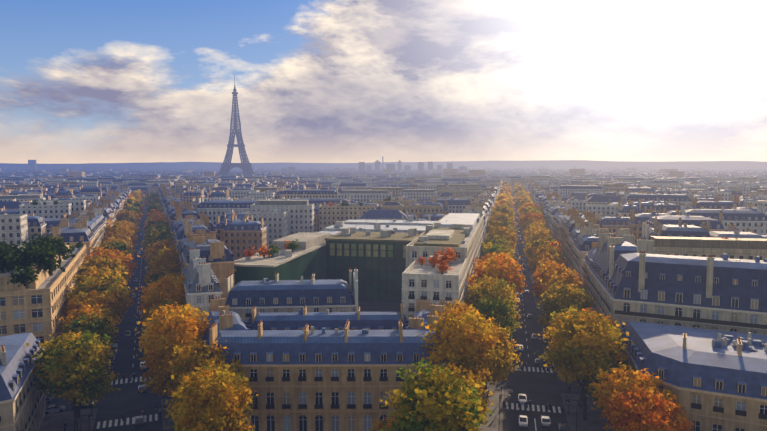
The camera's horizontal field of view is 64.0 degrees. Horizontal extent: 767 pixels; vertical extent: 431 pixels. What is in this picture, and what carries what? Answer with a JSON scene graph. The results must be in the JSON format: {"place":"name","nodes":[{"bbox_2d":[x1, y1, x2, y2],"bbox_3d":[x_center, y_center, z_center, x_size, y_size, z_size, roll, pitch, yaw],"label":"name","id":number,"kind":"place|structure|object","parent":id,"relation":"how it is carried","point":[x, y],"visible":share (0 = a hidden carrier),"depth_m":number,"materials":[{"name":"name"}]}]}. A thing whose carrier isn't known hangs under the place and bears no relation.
{"place":"outdoors","nodes":[
{"label":"outdoors","id":0,"kind":"place"},
{"bbox_2d":[29,194,590,430],"bbox_3d":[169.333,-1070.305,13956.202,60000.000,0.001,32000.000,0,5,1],"label":"ground","id":1,"kind":"structure","parent":0,"point":[370,306],"depth_m":147.87,"materials":[{"name":"grey concrete"}]},
{"bbox_2d":[45,404,65,413],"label":"car","id":2,"kind":"object","parent":1,"relation":"on","point":[53,408],"visible":0.92,"depth_m":130.78,"materials":[{"name":"paint"}]},
{"bbox_2d":[26,330,120,430],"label":"tree","id":3,"kind":"object","parent":1,"relation":"on","point":[74,372],"visible":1,"depth_m":116.58,"materials":[{"name":"green plant"}]},
{"bbox_2d":[72,401,93,408],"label":"car","id":4,"kind":"object","parent":1,"relation":"on","point":[89,405],"visible":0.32,"depth_m":133.25,"materials":[{"name":"paint"}]},
{"bbox_2d":[56,331,110,416],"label":"tree","id":5,"kind":"object","parent":1,"relation":"on","point":[78,408],"visible":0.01,"depth_m":128.72,"materials":[{"name":"yellow plant"}]},
{"bbox_2d":[59,311,118,355],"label":"tree","id":6,"kind":"object","parent":1,"relation":"on","point":[83,324],"visible":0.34,"depth_m":143.69,"materials":[{"name":"green plant"}]},
{"bbox_2d":[56,299,121,339],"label":"tree","id":7,"kind":"object","parent":1,"relation":"on","point":[87,309],"visible":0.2,"depth_m":151.49,"materials":[{"name":"orange plant"}]},
{"bbox_2d":[61,289,124,327],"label":"tree","id":8,"kind":"object","parent":1,"relation":"on","point":[107,304],"visible":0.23,"depth_m":159.28,"materials":[{"name":"orange plant"}]},
{"bbox_2d":[64,274,131,313],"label":"tree","id":9,"kind":"object","parent":1,"relation":"on","point":[102,284],"visible":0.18,"depth_m":167.13,"materials":[{"name":"orange plant"}]},
{"bbox_2d":[75,264,131,290],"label":"tree","id":10,"kind":"object","parent":1,"relation":"on","point":[89,272],"visible":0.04,"depth_m":193.04,"materials":[{"name":"orange plant"}]},
{"bbox_2d":[80,255,130,285],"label":"tree","id":11,"kind":"object","parent":1,"relation":"on","point":[99,261],"visible":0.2,"depth_m":200.91,"materials":[{"name":"orange plant"}]},
{"bbox_2d":[79,271,134,316],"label":"tree","id":12,"kind":"object","parent":1,"relation":"on","point":[97,275],"visible":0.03,"depth_m":179.00,"materials":[{"name":"orange plant"}]},
{"bbox_2d":[84,245,139,282],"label":"tree","id":13,"kind":"object","parent":1,"relation":"on","point":[112,253],"visible":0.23,"depth_m":219.84,"materials":[{"name":"orange plant"}]},
{"bbox_2d":[94,241,131,261],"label":"tree","id":14,"kind":"object","parent":1,"relation":"on","point":[122,248],"visible":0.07,"depth_m":251.21,"materials":[{"name":"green plant"}]},
{"bbox_2d":[99,236,136,257],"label":"tree","id":15,"kind":"object","parent":1,"relation":"on","point":[128,246],"visible":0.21,"depth_m":279.18,"materials":[{"name":"orange plant"}]},
{"bbox_2d":[102,229,135,252],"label":"tree","id":16,"kind":"object","parent":1,"relation":"on","point":[122,236],"visible":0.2,"depth_m":293.33,"materials":[{"name":"orange plant"}]},
{"bbox_2d":[104,220,135,245],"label":"tree","id":17,"kind":"object","parent":1,"relation":"on","point":[117,225],"visible":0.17,"depth_m":308.74,"materials":[{"name":"orange plant"}]},
{"bbox_2d":[117,209,141,223],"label":"tree","id":18,"kind":"object","parent":1,"relation":"on","point":[126,214],"visible":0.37,"depth_m":427.84,"materials":[{"name":"orange plant"}]},
{"bbox_2d":[121,221,139,240],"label":"tree","id":19,"kind":"object","parent":1,"relation":"on","point":[129,224],"visible":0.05,"depth_m":356.50,"materials":[{"name":"orange plant"}]},
{"bbox_2d":[119,205,142,224],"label":"tree","id":20,"kind":"object","parent":1,"relation":"on","point":[134,209],"visible":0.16,"depth_m":445.79,"materials":[{"name":"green plant"}]},
{"bbox_2d":[123,199,140,208],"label":"tree","id":21,"kind":"object","parent":1,"relation":"on","point":[131,202],"visible":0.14,"depth_m":529.06,"materials":[{"name":"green plant"}]},
{"bbox_2d":[145,203,162,219],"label":"tree","id":22,"kind":"object","parent":1,"relation":"on","point":[155,206],"visible":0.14,"depth_m":493.77,"materials":[{"name":"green plant"}]},
{"bbox_2d":[142,222,168,237],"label":"tree","id":23,"kind":"object","parent":1,"relation":"on","point":[157,225],"visible":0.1,"depth_m":339.66,"materials":[{"name":"green plant"}]},
{"bbox_2d":[144,215,166,226],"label":"tree","id":24,"kind":"object","parent":1,"relation":"on","point":[156,219],"visible":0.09,"depth_m":381.96,"materials":[{"name":"orange plant"}]},
{"bbox_2d":[143,220,167,230],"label":"tree","id":25,"kind":"object","parent":1,"relation":"on","point":[152,223],"visible":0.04,"depth_m":366.82,"materials":[{"name":"green plant"}]},
{"bbox_2d":[147,212,164,221],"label":"tree","id":26,"kind":"object","parent":1,"relation":"on","point":[158,213],"visible":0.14,"depth_m":416.54,"materials":[{"name":"orange plant"}]},
{"bbox_2d":[140,226,172,254],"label":"tree","id":27,"kind":"object","parent":1,"relation":"on","point":[155,235],"visible":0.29,"depth_m":291.70,"materials":[{"name":"green plant"}]},
{"bbox_2d":[141,239,174,264],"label":"tree","id":28,"kind":"object","parent":1,"relation":"on","point":[160,245],"visible":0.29,"depth_m":264.97,"materials":[{"name":"orange plant"}]},
{"bbox_2d":[141,269,176,291],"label":"tree","id":29,"kind":"object","parent":1,"relation":"on","point":[153,277],"visible":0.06,"depth_m":197.86,"materials":[{"name":"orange plant"}]},
{"bbox_2d":[134,274,185,317],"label":"tree","id":30,"kind":"object","parent":1,"relation":"on","point":[169,292],"visible":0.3,"depth_m":163.00,"materials":[{"name":"orange plant"}]},
{"bbox_2d":[140,273,181,318],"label":"tree","id":31,"kind":"object","parent":1,"relation":"on","point":[169,278],"visible":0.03,"depth_m":172.59,"materials":[{"name":"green plant"}]},
{"bbox_2d":[146,246,179,276],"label":"tree","id":32,"kind":"object","parent":1,"relation":"on","point":[164,256],"visible":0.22,"depth_m":223.71,"materials":[{"name":"orange plant"}]},
{"bbox_2d":[144,261,181,282],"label":"tree","id":33,"kind":"object","parent":1,"relation":"on","point":[167,268],"visible":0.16,"depth_m":215.01,"materials":[{"name":"orange plant"}]},
{"bbox_2d":[143,298,186,331],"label":"tree","id":34,"kind":"object","parent":1,"relation":"on","point":[174,303],"visible":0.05,"depth_m":155.44,"materials":[{"name":"orange plant"}]},
{"bbox_2d":[139,334,201,419],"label":"tree","id":35,"kind":"object","parent":1,"relation":"on","point":[157,364],"visible":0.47,"depth_m":121.31,"materials":[{"name":"orange plant"}]},
{"bbox_2d":[134,302,210,360],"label":"tree","id":36,"kind":"object","parent":1,"relation":"on","point":[171,322],"visible":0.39,"depth_m":129.53,"materials":[{"name":"orange plant"}]},
{"bbox_2d":[164,336,252,391],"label":"tree","id":37,"kind":"object","parent":1,"relation":"on","point":[189,362],"visible":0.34,"depth_m":115.66,"materials":[{"name":"orange plant"}]},
{"bbox_2d":[164,361,253,430],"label":"tree","id":38,"kind":"object","parent":1,"relation":"on","point":[214,374],"visible":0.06,"depth_m":108.30,"materials":[{"name":"orange plant"}]},
{"bbox_2d":[165,365,257,430],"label":"tree","id":39,"kind":"object","parent":1,"relation":"on","point":[217,404],"visible":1,"depth_m":95.51,"materials":[{"name":"yellow plant"}]},
{"bbox_2d":[218,75,254,175],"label":"lattice tower","id":40,"kind":"structure","parent":1,"relation":"on","point":[245,165],"depth_m":1875.28,"materials":[{"name":"grey metal"}]},
{"bbox_2d":[46,178,603,312],"bbox_3d":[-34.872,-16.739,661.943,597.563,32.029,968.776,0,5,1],"label":"row of buildings","id":41,"kind":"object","parent":1,"relation":"on","point":[575,233],"visible":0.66,"depth_m":264.88,"materials":[{"name":"plant"}]},
{"bbox_2d":[0,213,766,430],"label":"buildings","id":42,"kind":"structure","parent":1,"relation":"on","point":[309,345],"depth_m":139.18,"materials":[{"name":"stone"}]},
{"bbox_2d":[0,248,17,272],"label":"tree","id":43,"kind":"object","parent":42,"relation":"on","point":[6,262],"visible":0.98,"depth_m":142.69,"materials":[{"name":"green plant"}]},
{"bbox_2d":[2,241,29,255],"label":"tree","id":44,"kind":"object","parent":42,"relation":"on","point":[16,249],"visible":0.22,"depth_m":153.56,"materials":[{"name":"green plant"}]},
{"bbox_2d":[12,255,32,268],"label":"tree","id":45,"kind":"object","parent":42,"relation":"on","point":[23,262],"visible":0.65,"depth_m":146.10,"materials":[{"name":"green plant"}]},
{"bbox_2d":[6,262,39,288],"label":"tree","id":46,"kind":"object","parent":42,"relation":"on","point":[24,276],"visible":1,"depth_m":139.90,"materials":[{"name":"green plant"}]},
{"bbox_2d":[19,244,46,266],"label":"tree","id":47,"kind":"object","parent":42,"relation":"on","point":[30,251],"visible":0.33,"depth_m":152.89,"materials":[{"name":"green plant"}]},
{"bbox_2d":[29,232,51,248],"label":"tree","id":48,"kind":"object","parent":42,"relation":"on","point":[38,238],"visible":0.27,"depth_m":177.58,"materials":[{"name":"green plant"}]},
{"bbox_2d":[27,244,59,271],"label":"tree","id":49,"kind":"object","parent":42,"relation":"on","point":[41,258],"visible":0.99,"depth_m":148.42,"materials":[{"name":"green plant"}]},
{"bbox_2d":[31,236,57,255],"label":"tree","id":50,"kind":"object","parent":42,"relation":"on","point":[46,244],"visible":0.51,"depth_m":165.67,"materials":[{"name":"green plant"}]},
{"bbox_2d":[37,251,65,275],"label":"tree","id":51,"kind":"object","parent":42,"relation":"on","point":[52,267],"visible":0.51,"depth_m":157.01,"materials":[{"name":"green plant"}]},
{"bbox_2d":[41,238,73,260],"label":"tree","id":52,"kind":"object","parent":42,"relation":"on","point":[63,253],"visible":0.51,"depth_m":180.23,"materials":[{"name":"green plant"}]},
{"bbox_2d":[50,235,65,251],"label":"tree","id":53,"kind":"object","parent":42,"relation":"on","point":[57,241],"visible":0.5,"depth_m":178.23,"materials":[{"name":"green plant"}]},
{"bbox_2d":[243,247,258,257],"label":"tree","id":54,"kind":"object","parent":42,"relation":"on","point":[249,252],"visible":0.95,"depth_m":200.07,"materials":[{"name":"red plant"}]},
{"bbox_2d":[256,244,270,257],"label":"tree","id":55,"kind":"object","parent":42,"relation":"on","point":[262,251],"visible":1,"depth_m":202.71,"materials":[{"name":"red plant"}]},
{"bbox_2d":[287,239,301,251],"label":"tree","id":56,"kind":"object","parent":42,"relation":"on","point":[293,245],"visible":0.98,"depth_m":216.29,"materials":[{"name":"green plant"}]},
{"bbox_2d":[428,254,441,266],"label":"tree","id":57,"kind":"object","parent":42,"relation":"on","point":[434,260],"visible":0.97,"depth_m":173.78,"materials":[{"name":"red plant"}]},
{"bbox_2d":[436,259,453,273],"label":"tree","id":58,"kind":"object","parent":42,"relation":"on","point":[443,267],"visible":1,"depth_m":162.61,"materials":[{"name":"red plant"}]},
{"bbox_2d":[438,247,459,262],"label":"tree","id":59,"kind":"object","parent":42,"relation":"on","point":[451,252],"visible":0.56,"depth_m":181.85,"materials":[{"name":"red plant"}]},
{"bbox_2d":[0,174,766,259],"bbox_3d":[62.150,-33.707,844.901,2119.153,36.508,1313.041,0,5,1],"label":"distant city buildings","id":60,"kind":"structure","parent":1,"relation":"on","point":[686,216],"depth_m":438.34,"materials":[{"name":"stone"}]},
{"bbox_2d":[0,156,766,179],"bbox_3d":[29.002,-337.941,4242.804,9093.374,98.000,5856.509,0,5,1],"label":"city","id":61,"kind":"object","parent":1,"relation":"on","point":[31,170],"visible":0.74,"depth_m":2567.86,"materials":[{"name":"stone"}]},
{"bbox_2d":[370,413,401,430],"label":"tree","id":62,"kind":"object","parent":1,"relation":"on","point":[388,424],"visible":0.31,"depth_m":102.99,"materials":[{"name":"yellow plant"}]},
{"bbox_2d":[372,358,492,430],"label":"tree","id":63,"kind":"object","parent":1,"relation":"on","point":[445,403],"visible":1,"depth_m":87.81,"materials":[{"name":"green plant"}]},
{"bbox_2d":[411,363,494,423],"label":"tree","id":64,"kind":"object","parent":1,"relation":"on","point":[471,377],"visible":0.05,"depth_m":102.36,"materials":[{"name":"yellow plant"}]},
{"bbox_2d":[417,306,506,394],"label":"tree","id":65,"kind":"object","parent":1,"relation":"on","point":[465,343],"visible":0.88,"depth_m":118.09,"materials":[{"name":"orange plant"}]},
{"bbox_2d":[438,298,499,332],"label":"tree","id":66,"kind":"object","parent":1,"relation":"on","point":[466,308],"visible":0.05,"depth_m":141.17,"materials":[{"name":"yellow plant"}]},
{"bbox_2d":[465,273,514,306],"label":"tree","id":67,"kind":"object","parent":1,"relation":"on","point":[491,279],"visible":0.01,"depth_m":184.25,"materials":[{"name":"orange plant"}]},
{"bbox_2d":[464,273,517,306],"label":"tree","id":68,"kind":"object","parent":1,"relation":"on","point":[486,277],"visible":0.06,"depth_m":175.33,"materials":[{"name":"orange plant"}]},
{"bbox_2d":[462,277,521,333],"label":"tree","id":69,"kind":"object","parent":1,"relation":"on","point":[477,293],"visible":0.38,"depth_m":165.06,"materials":[{"name":"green plant"}]},
{"bbox_2d":[482,234,509,247],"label":"tree","id":70,"kind":"object","parent":1,"relation":"on","point":[492,237],"visible":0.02,"depth_m":289.47,"materials":[{"name":"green plant"}]},
{"bbox_2d":[478,242,514,263],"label":"tree","id":71,"kind":"object","parent":1,"relation":"on","point":[492,249],"visible":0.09,"depth_m":252.57,"materials":[{"name":"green plant"}]},
{"bbox_2d":[481,238,511,255],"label":"tree","id":72,"kind":"object","parent":1,"relation":"on","point":[503,241],"visible":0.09,"depth_m":279.20,"materials":[{"name":"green plant"}]},
{"bbox_2d":[471,295,522,342],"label":"tree","id":73,"kind":"object","parent":1,"relation":"on","point":[499,312],"visible":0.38,"depth_m":154.54,"materials":[{"name":"green plant"}]},
{"bbox_2d":[468,252,527,301],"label":"tree","id":74,"kind":"object","parent":1,"relation":"on","point":[501,269],"visible":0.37,"depth_m":189.00,"materials":[{"name":"orange plant"}]},
{"bbox_2d":[473,252,523,275],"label":"tree","id":75,"kind":"object","parent":1,"relation":"on","point":[481,259],"visible":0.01,"depth_m":220.36,"materials":[{"name":"orange plant"}]},
{"bbox_2d":[478,319,522,406],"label":"tree","id":76,"kind":"object","parent":1,"relation":"on","point":[507,356],"visible":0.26,"depth_m":130.08,"materials":[{"name":"yellow plant"}]},
{"bbox_2d":[485,226,518,252],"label":"tree","id":77,"kind":"object","parent":1,"relation":"on","point":[498,230],"visible":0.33,"depth_m":305.34,"materials":[{"name":"orange plant"}]},
{"bbox_2d":[486,219,517,245],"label":"tree","id":78,"kind":"object","parent":1,"relation":"on","point":[505,224],"visible":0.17,"depth_m":332.91,"materials":[{"name":"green plant"}]},
{"bbox_2d":[489,211,517,228],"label":"tree","id":79,"kind":"object","parent":1,"relation":"on","point":[502,216],"visible":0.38,"depth_m":390.57,"materials":[{"name":"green plant"}]},
{"bbox_2d":[495,194,511,205],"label":"tree","id":80,"kind":"object","parent":1,"relation":"on","point":[509,199],"visible":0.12,"depth_m":560.87,"materials":[{"name":"orange plant"}]},
{"bbox_2d":[491,205,516,220],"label":"tree","id":81,"kind":"object","parent":1,"relation":"on","point":[505,210],"visible":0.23,"depth_m":427.07,"materials":[{"name":"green plant"}]},
{"bbox_2d":[517,197,533,209],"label":"tree","id":82,"kind":"object","parent":1,"relation":"on","point":[523,200],"visible":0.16,"depth_m":572.94,"materials":[{"name":"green plant"}]},
{"bbox_2d":[516,202,541,214],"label":"tree","id":83,"kind":"object","parent":1,"relation":"on","point":[535,205],"visible":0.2,"depth_m":475.67,"materials":[{"name":"orange plant"}]},
{"bbox_2d":[520,218,542,235],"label":"tree","id":84,"kind":"object","parent":1,"relation":"on","point":[530,221],"visible":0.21,"depth_m":388.13,"materials":[{"name":"orange plant"}]},
{"bbox_2d":[518,212,545,232],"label":"tree","id":85,"kind":"object","parent":1,"relation":"on","point":[530,215],"visible":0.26,"depth_m":396.36,"materials":[{"name":"orange plant"}]},
{"bbox_2d":[518,206,545,221],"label":"tree","id":86,"kind":"object","parent":1,"relation":"on","point":[533,210],"visible":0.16,"depth_m":416.15,"materials":[{"name":"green plant"}]},
{"bbox_2d":[522,223,554,243],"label":"tree","id":87,"kind":"object","parent":1,"relation":"on","point":[535,229],"visible":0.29,"depth_m":327.67,"materials":[{"name":"orange plant"}]},
{"bbox_2d":[526,230,550,245],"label":"tree","id":88,"kind":"object","parent":1,"relation":"on","point":[538,235],"visible":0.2,"depth_m":307.85,"materials":[{"name":"orange plant"}]},
{"bbox_2d":[522,236,562,262],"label":"tree","id":89,"kind":"object","parent":1,"relation":"on","point":[528,249],"visible":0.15,"depth_m":266.85,"materials":[{"name":"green plant"}]},
{"bbox_2d":[528,244,564,273],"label":"tree","id":90,"kind":"object","parent":1,"relation":"on","point":[532,266],"visible":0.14,"depth_m":249.36,"materials":[{"name":"orange plant"}]},
{"bbox_2d":[531,240,565,263],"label":"tree","id":91,"kind":"object","parent":1,"relation":"on","point":[551,244],"visible":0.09,"depth_m":257.77,"materials":[{"name":"orange plant"}]},
{"bbox_2d":[531,258,567,281],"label":"tree","id":92,"kind":"object","parent":1,"relation":"on","point":[535,272],"visible":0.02,"depth_m":223.76,"materials":[{"name":"orange plant"}]},
{"bbox_2d":[534,251,566,270],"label":"tree","id":93,"kind":"object","parent":1,"relation":"on","point":[546,255],"visible":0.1,"depth_m":240.60,"materials":[{"name":"orange plant"}]},
{"bbox_2d":[532,260,580,300],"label":"tree","id":94,"kind":"object","parent":1,"relation":"on","point":[537,293],"visible":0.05,"depth_m":207.09,"materials":[{"name":"orange plant"}]},
{"bbox_2d":[531,262,584,302],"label":"tree","id":95,"kind":"object","parent":1,"relation":"on","point":[545,274],"visible":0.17,"depth_m":197.86,"materials":[{"name":"orange plant"}]},
{"bbox_2d":[543,306,580,348],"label":"tree","id":96,"kind":"object","parent":1,"relation":"on","point":[551,324],"visible":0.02,"depth_m":152.82,"materials":[{"name":"yellow plant"}]},
{"bbox_2d":[540,271,584,301],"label":"tree","id":97,"kind":"object","parent":1,"relation":"on","point":[570,278],"visible":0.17,"depth_m":186.09,"materials":[{"name":"orange plant"}]},
{"bbox_2d":[536,278,599,326],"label":"tree","id":98,"kind":"object","parent":1,"relation":"on","point":[557,299],"visible":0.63,"depth_m":168.06,"materials":[{"name":"yellow plant"}]},
{"bbox_2d":[534,305,634,419],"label":"tree","id":99,"kind":"object","parent":1,"relation":"on","point":[589,347],"visible":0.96,"depth_m":122.49,"materials":[{"name":"yellow plant"}]},
{"bbox_2d":[550,307,625,403],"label":"tree","id":100,"kind":"object","parent":1,"relation":"on","point":[612,323],"visible":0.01,"depth_m":134.85,"materials":[{"name":"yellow plant"}]},
{"bbox_2d":[584,360,635,408],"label":"tree","id":101,"kind":"object","parent":1,"relation":"on","point":[593,379],"visible":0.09,"depth_m":117.35,"materials":[{"name":"yellow plant"}]},
{"bbox_2d":[587,362,689,430],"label":"tree","id":102,"kind":"object","parent":1,"relation":"on","point":[648,385],"visible":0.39,"depth_m":106.47,"materials":[{"name":"orange plant"}]},
{"bbox_2d":[602,384,693,430],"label":"tree","id":103,"kind":"object","parent":1,"relation":"on","point":[657,414],"visible":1,"depth_m":97.61,"materials":[{"name":"orange plant"}]},
{"bbox_2d":[39,195,616,430],"bbox_3d":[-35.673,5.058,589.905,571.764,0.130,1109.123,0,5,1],"label":"roads and pavements","id":104,"kind":"structure","parent":0,"point":[536,385],"depth_m":140.77,"materials":[{"name":"grey asphalt"}]},
{"bbox_2d":[135,415,143,425],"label":"car","id":105,"kind":"object","parent":104,"relation":"on","point":[139,420],"visible":1,"depth_m":124.28,"materials":[{"name":"paint"}]},
{"bbox_2d":[518,393,525,403],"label":"car","id":106,"kind":"object","parent":104,"relation":"on","point":[522,398],"visible":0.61,"depth_m":136.39,"materials":[{"name":"paint"}]},
{"bbox_2d":[518,415,527,426],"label":"car","id":107,"kind":"object","parent":104,"relation":"on","point":[522,420],"visible":1,"depth_m":124.26,"materials":[{"name":"paint"}]},
{"bbox_2d":[540,416,549,425],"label":"car","id":108,"kind":"object","parent":104,"relation":"on","point":[545,420],"visible":1,"depth_m":124.13,"materials":[{"name":"paint"}]},
{"bbox_2d":[558,423,567,430],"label":"car","id":109,"kind":"object","parent":104,"relation":"on","point":[562,427],"visible":1,"depth_m":120.87,"materials":[{"name":"paint"}]},
{"bbox_2d":[0,160,766,168],"bbox_3d":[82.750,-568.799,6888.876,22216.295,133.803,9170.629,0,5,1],"label":"hills","id":110,"kind":"structure","parent":0,"point":[563,164],"depth_m":8518.21,"materials":[{"name":"grey"}]},
{"bbox_2d":[0,0,766,163],"label":"sky","id":111,"kind":"structure","parent":0,"point":[82,81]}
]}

